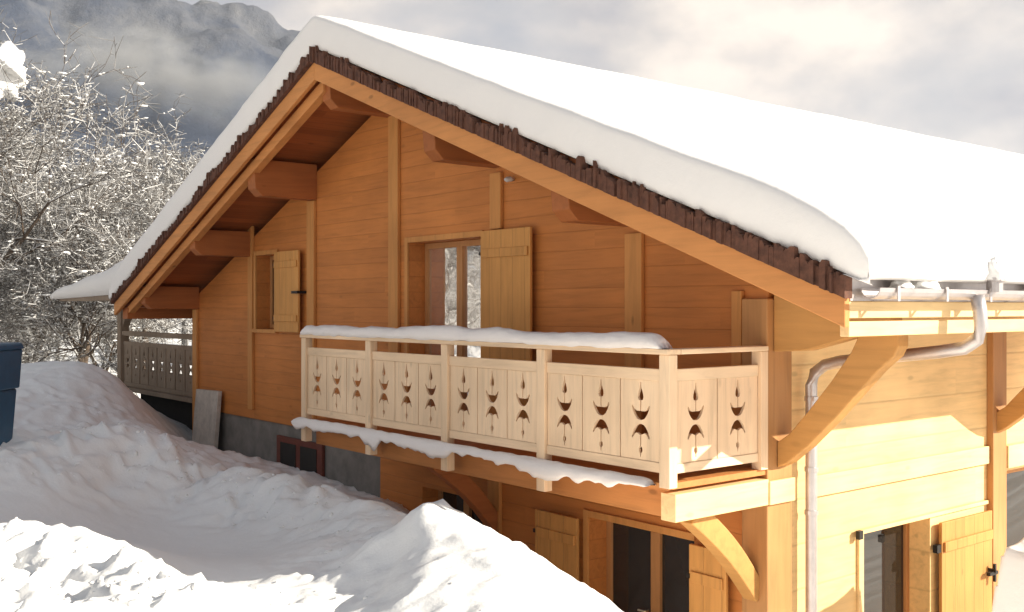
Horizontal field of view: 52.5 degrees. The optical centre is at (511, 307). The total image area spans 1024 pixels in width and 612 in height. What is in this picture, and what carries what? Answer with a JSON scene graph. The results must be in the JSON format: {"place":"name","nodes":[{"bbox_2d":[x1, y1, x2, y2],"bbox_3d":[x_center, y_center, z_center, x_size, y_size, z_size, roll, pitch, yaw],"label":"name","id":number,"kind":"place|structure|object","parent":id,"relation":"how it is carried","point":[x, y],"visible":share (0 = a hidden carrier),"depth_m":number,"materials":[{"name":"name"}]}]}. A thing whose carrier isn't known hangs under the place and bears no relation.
{"place":"outdoors","nodes":[
{"label":"outdoors","id":0,"kind":"place"},
{"bbox_2d":[0,0,299,323],"bbox_3d":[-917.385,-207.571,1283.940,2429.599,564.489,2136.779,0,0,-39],"label":"mountain","id":1,"kind":"structure","parent":0,"point":[214,62],"depth_m":1234.29,"materials":[{"name":"rock"},{"name":"snow"}]},
{"bbox_2d":[0,324,622,611],"bbox_3d":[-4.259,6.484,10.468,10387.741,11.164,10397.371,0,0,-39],"label":"snow ground","id":2,"kind":"structure","parent":0,"point":[421,557],"depth_m":9.38,"materials":[{"name":"white snow"}]},
{"bbox_2d":[0,342,23,445],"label":"wheeled bin","id":3,"kind":"object","parent":2,"relation":"on","point":[10,361],"visible":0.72,"depth_m":12.05,"materials":[{"name":"blue plastic"}]},
{"bbox_2d":[0,123,74,306],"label":"snowy tree","id":4,"kind":"object","parent":2,"relation":"on","point":[32,165],"visible":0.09,"depth_m":36.03,"materials":[{"name":"white plant"}]},
{"bbox_2d":[0,103,134,360],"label":"snowy tree","id":5,"kind":"object","parent":2,"relation":"on","point":[44,199],"visible":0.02,"depth_m":39.62,"materials":[{"name":"white plant"}]},
{"bbox_2d":[0,121,178,362],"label":"snowy tree","id":6,"kind":"object","parent":2,"relation":"on","point":[83,230],"visible":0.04,"depth_m":33.61,"materials":[{"name":"white plant"}]},
{"bbox_2d":[0,4,179,322],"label":"snowy tree","id":7,"kind":"object","parent":2,"relation":"on","point":[9,138],"visible":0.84,"depth_m":25.02,"materials":[{"name":"white plant"}]},
{"bbox_2d":[0,41,27,100],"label":"snow clump","id":8,"kind":"object","parent":7,"relation":"on","point":[9,51],"visible":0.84,"depth_m":26.46,"materials":[{"name":"white snow"}]},
{"bbox_2d":[0,93,191,395],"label":"snowy tree","id":9,"kind":"object","parent":2,"relation":"on","point":[37,286],"visible":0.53,"depth_m":25.98,"materials":[{"name":"white plant"}]},
{"bbox_2d":[0,225,191,375],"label":"snowy tree","id":10,"kind":"object","parent":2,"relation":"on","point":[107,335],"visible":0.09,"depth_m":29.38,"materials":[{"name":"white plant"}]},
{"bbox_2d":[0,306,191,367],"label":"frosted wood","id":11,"kind":"object","parent":2,"relation":"on","point":[185,342],"depth_m":52.33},
{"bbox_2d":[0,92,211,368],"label":"snowy tree","id":12,"kind":"object","parent":2,"relation":"on","point":[171,159],"visible":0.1,"depth_m":31.78,"materials":[{"name":"white plant"}]},
{"bbox_2d":[102,178,175,341],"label":"snowy tree","id":13,"kind":"object","parent":2,"relation":"on","point":[160,320],"depth_m":41.46,"materials":[{"name":"white plant"}]},
{"bbox_2d":[192,389,221,448],"bbox_3d":[-5.325,2.110,18.047,0.144,1.380,1.068,0,0,-39],"label":"leaning board","id":14,"kind":"object","parent":2,"relation":"on","point":[206,422],"visible":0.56,"depth_m":17.93,"materials":[{"name":"grey wood"}]},
{"bbox_2d":[60,45,1023,611],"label":"chalet","id":15,"kind":"object","parent":2,"relation":"on","point":[790,429],"visible":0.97,"depth_m":10.71,"materials":[{"name":"brown wood"}]},
{"bbox_2d":[50,260,130,298],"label":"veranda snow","id":16,"kind":"structure","parent":15,"relation":"on","point":[98,284],"depth_m":20.49,"materials":[{"name":"white snow"}]},
{"bbox_2d":[270,256,273,328],"bbox_3d":[-3.685,-0.250,16.622,0.060,1.174,0.744,0,0,-39],"label":"window","id":17,"kind":"structure","parent":15,"relation":"in","point":[271,257],"depth_m":16.85,"materials":[{"name":"brown wood"}]},
{"bbox_2d":[425,239,480,410],"bbox_3d":[-0.624,0.275,12.854,0.072,2.204,1.554,0,0,-39],"label":"window","id":18,"kind":"structure","parent":15,"relation":"in","point":[452,269],"depth_m":12.98,"materials":[{"name":"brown wood"}]},
{"bbox_2d":[438,490,482,524],"bbox_3d":[-0.532,3.025,12.741,0.072,1.544,1.244,0,0,-39],"label":"window","id":19,"kind":"structure","parent":15,"relation":"in","point":[455,501],"depth_m":12.91,"materials":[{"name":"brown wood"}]},
{"bbox_2d":[291,417,655,486],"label":"ledge snow","id":20,"kind":"structure","parent":15,"relation":"on","point":[543,469],"depth_m":9.78,"materials":[{"name":"white snow"}]},
{"bbox_2d":[300,325,672,348],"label":"rail snow","id":21,"kind":"structure","parent":15,"relation":"on","point":[624,339],"depth_m":9.72,"materials":[{"name":"white snow"}]},
{"bbox_2d":[108,16,1023,298],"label":"roof snow","id":22,"kind":"structure","parent":15,"relation":"on","point":[860,200],"depth_m":9.87,"materials":[{"name":"white snow"}]},
{"bbox_2d":[606,521,693,611],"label":"glazed door","id":23,"kind":"structure","parent":15,"relation":"in","point":[646,571],"depth_m":10.42,"materials":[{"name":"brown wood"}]},
{"bbox_2d":[864,523,908,611],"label":"glazed door","id":24,"kind":"structure","parent":15,"relation":"in","point":[886,551],"depth_m":10.58,"materials":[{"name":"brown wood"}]},
{"bbox_2d":[888,280,913,287],"bbox_3d":[2.779,-0.171,7.381,0.254,0.082,0.143,0,0,-39],"label":"snow clump","id":25,"kind":"object","parent":15,"relation":"on","point":[901,283],"visible":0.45,"depth_m":7.31,"materials":[{"name":"white snow"}]},
{"bbox_2d":[911,281,940,288],"bbox_3d":[2.996,-0.186,7.557,0.352,0.120,0.205,0,0,-39],"label":"snow clump","id":26,"kind":"object","parent":15,"relation":"on","point":[926,284],"visible":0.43,"depth_m":7.45,"materials":[{"name":"white snow"}]},
{"bbox_2d":[987,255,1008,279],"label":"snow","id":27,"kind":"structure","parent":15,"relation":"on","point":[998,269],"depth_m":7.93,"materials":[{"name":"white snow"}]},
{"bbox_2d":[1007,467,1023,546],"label":"window","id":28,"kind":"structure","parent":15,"relation":"in","point":[1015,477],"depth_m":12.06,"materials":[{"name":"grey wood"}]},
{"bbox_2d":[992,538,1023,611],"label":"snow heap","id":29,"kind":"object","parent":2,"relation":"on","point":[1008,592],"visible":1,"depth_m":8.56,"materials":[{"name":"white snow"}]},
{"bbox_2d":[178,0,1023,154],"label":"sky","id":30,"kind":"structure","parent":0,"point":[953,70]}
]}

